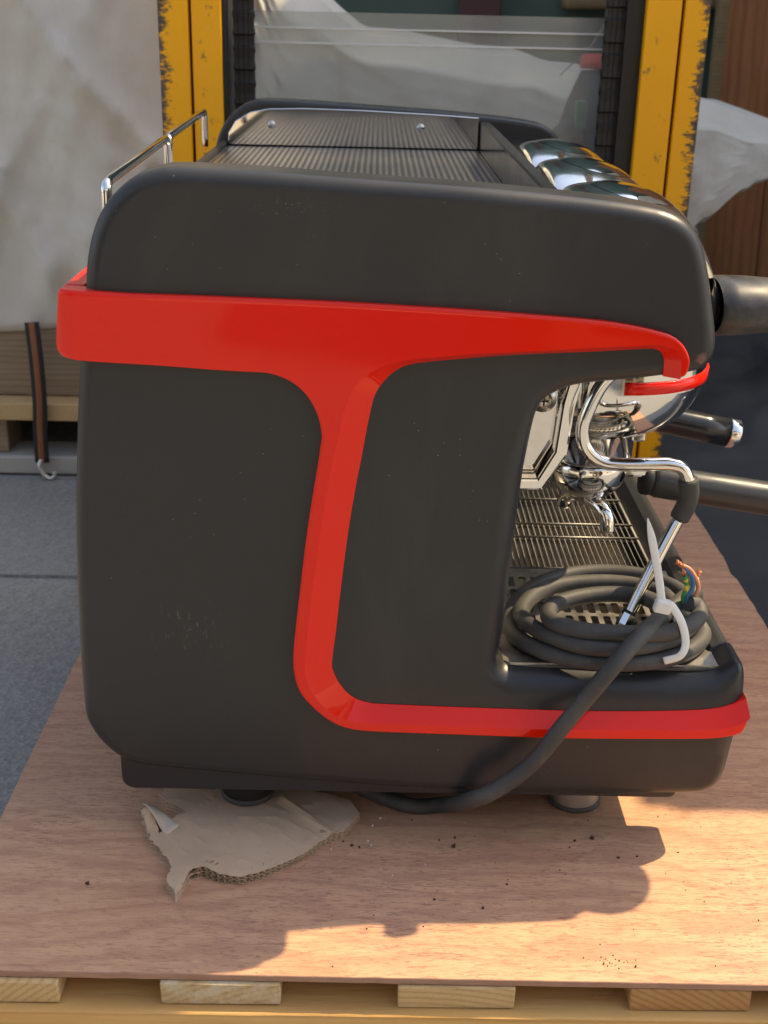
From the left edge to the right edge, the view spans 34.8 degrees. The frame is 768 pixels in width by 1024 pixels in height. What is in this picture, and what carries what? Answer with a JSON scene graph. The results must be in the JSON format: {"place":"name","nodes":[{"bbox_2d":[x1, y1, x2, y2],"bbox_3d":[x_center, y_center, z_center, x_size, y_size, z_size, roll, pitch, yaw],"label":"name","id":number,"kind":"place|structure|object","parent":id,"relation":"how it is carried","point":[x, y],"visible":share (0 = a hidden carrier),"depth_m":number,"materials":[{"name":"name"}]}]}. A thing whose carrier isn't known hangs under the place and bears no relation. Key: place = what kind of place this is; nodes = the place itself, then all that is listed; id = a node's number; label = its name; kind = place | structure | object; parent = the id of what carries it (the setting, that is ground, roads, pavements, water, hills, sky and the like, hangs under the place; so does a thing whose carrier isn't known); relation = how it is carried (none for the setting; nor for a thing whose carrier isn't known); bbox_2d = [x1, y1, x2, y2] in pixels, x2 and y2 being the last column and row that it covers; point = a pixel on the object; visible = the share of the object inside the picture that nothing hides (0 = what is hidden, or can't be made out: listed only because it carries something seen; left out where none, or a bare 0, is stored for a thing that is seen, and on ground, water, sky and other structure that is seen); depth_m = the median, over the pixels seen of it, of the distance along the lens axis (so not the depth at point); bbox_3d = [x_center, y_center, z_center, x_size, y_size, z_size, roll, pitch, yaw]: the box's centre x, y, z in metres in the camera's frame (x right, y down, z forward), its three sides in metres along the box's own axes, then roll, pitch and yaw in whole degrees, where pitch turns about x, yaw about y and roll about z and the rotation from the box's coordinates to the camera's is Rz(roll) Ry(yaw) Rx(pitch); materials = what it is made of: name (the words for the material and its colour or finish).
{"place":"outdoors","nodes":[
{"label":"outdoors","id":0,"kind":"place"},
{"bbox_2d":[0,420,80,817],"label":"ground","id":1,"kind":"structure","parent":0,"point":[40,648],"depth_m":1.98,"materials":[{"name":"concrete"}]},
{"bbox_2d":[0,394,78,473],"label":"wooden pallet","id":2,"kind":"object","parent":1,"relation":"on","point":[17,455],"visible":0.11,"depth_m":2.50,"materials":[{"name":"brown wood"}]},
{"bbox_2d":[0,328,79,395],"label":"wooden crate","id":3,"kind":"object","parent":2,"relation":"on","point":[62,375],"depth_m":2.48,"materials":[{"name":"brown wood"}]},
{"bbox_2d":[24,322,56,480],"bbox_3d":[-0.682,-0.217,2.436,0.045,0.322,0.032,1,22,-1],"label":"bungee strap","id":4,"kind":"object","parent":3,"relation":"hanging from","point":[38,380],"visible":1,"depth_m":2.42,"materials":[{"name":"brown rubber"}]},
{"bbox_2d":[0,0,767,331],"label":"dust sheet","id":5,"kind":"object","parent":3,"relation":"on","point":[80,98],"visible":0.37,"depth_m":2.37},
{"bbox_2d":[0,976,767,1023],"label":"wooden pallet","id":6,"kind":"object","parent":1,"relation":"on","point":[49,1000],"visible":0.09,"depth_m":0.99,"materials":[{"name":"brown wood"}]},
{"bbox_2d":[0,477,767,990],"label":"plywood sheet","id":7,"kind":"object","parent":6,"relation":"on","point":[558,907],"visible":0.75,"depth_m":1.09,"materials":[{"name":"brown wood"}]},
{"bbox_2d":[141,788,360,902],"bbox_3d":[-0.127,0.288,1.167,0.198,0.022,0.162,-9,24,-23],"label":"cardboard piece","id":8,"kind":"object","parent":7,"relation":"on","point":[213,835],"visible":0.91,"depth_m":1.15,"materials":[{"name":"cardboard"}]},
{"bbox_2d":[328,817,465,903],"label":"wood chips","id":9,"kind":"object","parent":7,"relation":"on","point":[380,868],"visible":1,"depth_m":1.14,"materials":[{"name":"brown wood"}]},
{"bbox_2d":[56,98,767,813],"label":"coffee machine","id":10,"kind":"object","parent":7,"relation":"on","point":[360,384],"visible":0.95,"depth_m":1.03,"materials":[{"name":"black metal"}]},
{"bbox_2d":[355,559,711,814],"bbox_3d":[0.104,0.150,1.191,0.413,0.273,0.258,1,22,-1],"label":"power cable","id":11,"kind":"object","parent":10,"relation":"on","point":[608,653],"visible":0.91,"depth_m":1.10,"materials":[{"name":"black rubber"}]},
{"bbox_2d":[647,518,689,664],"bbox_3d":[0.247,0.071,1.067,0.048,0.136,0.012,3,22,5],"label":"cable tie","id":12,"kind":"object","parent":11,"relation":"attached to","point":[662,604],"visible":1,"depth_m":1.07,"materials":[{"name":"white plastic"}]},
{"bbox_2d":[552,462,767,533],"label":"portafilter","id":13,"kind":"object","parent":10,"relation":"in","point":[591,488],"visible":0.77,"depth_m":1.27,"materials":[{"name":"silver metal"}]},
{"bbox_2d":[655,409,742,448],"bbox_3d":[0.313,-0.123,1.552,0.284,0.084,0.081,1,22,-1],"label":"portafilter","id":14,"kind":"object","parent":10,"relation":"attached to","point":[709,428],"visible":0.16,"depth_m":1.54,"materials":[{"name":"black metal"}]},
{"bbox_2d":[85,814,758,972],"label":"debris crumbs","id":15,"kind":"object","parent":7,"relation":"on","point":[452,846],"visible":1,"depth_m":1.12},
{"bbox_2d":[157,0,711,457],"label":"forklift","id":16,"kind":"object","parent":1,"relation":"on","point":[651,84],"visible":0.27,"depth_m":1.97,"materials":[{"name":"yellow paint"}]},
{"bbox_2d":[560,24,603,75],"bbox_3d":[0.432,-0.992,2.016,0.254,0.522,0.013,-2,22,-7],"label":"plastic strap","id":17,"kind":"object","parent":16,"relation":"hanging from","point":[584,51],"visible":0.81,"depth_m":2.09,"materials":[{"name":"white plastic"}]},
{"bbox_2d":[457,0,500,45],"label":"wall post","id":18,"kind":"object","parent":1,"relation":"on","point":[478,15],"depth_m":4.79,"materials":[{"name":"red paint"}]},
{"bbox_2d":[334,0,715,98],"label":"building wall","id":19,"kind":"structure","parent":1,"relation":"on","point":[552,16],"depth_m":4.88,"materials":[{"name":"grey paint"}]},
{"bbox_2d":[561,0,716,9],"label":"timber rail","id":20,"kind":"object","parent":19,"relation":"attached to","point":[581,4],"visible":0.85,"depth_m":4.71,"materials":[{"name":"brown wood"}]},
{"bbox_2d":[552,54,601,151],"bbox_3d":[0.444,-0.519,2.568,0.340,0.828,0.340,1,22,-1],"label":"vacuum cleaner","id":21,"kind":"object","parent":1,"relation":"on","point":[577,122],"visible":0.15,"depth_m":2.38,"materials":[{"name":"grey plastic"}]},
{"bbox_2d":[695,0,729,245],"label":"timber batten","id":22,"kind":"object","parent":1,"relation":"on","point":[718,47],"depth_m":4.15,"materials":[{"name":"brown wood"}]},
{"bbox_2d":[660,333,767,627],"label":"plastic sheeting","id":23,"kind":"object","parent":1,"relation":"on","point":[735,385],"visible":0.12,"depth_m":2.68,"materials":[{"name":"grey plastic"}]},
{"bbox_2d":[704,0,767,276],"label":"wooden door","id":24,"kind":"structure","parent":1,"relation":"on","point":[736,240],"depth_m":4.39,"materials":[{"name":"brown wood"}]}
]}

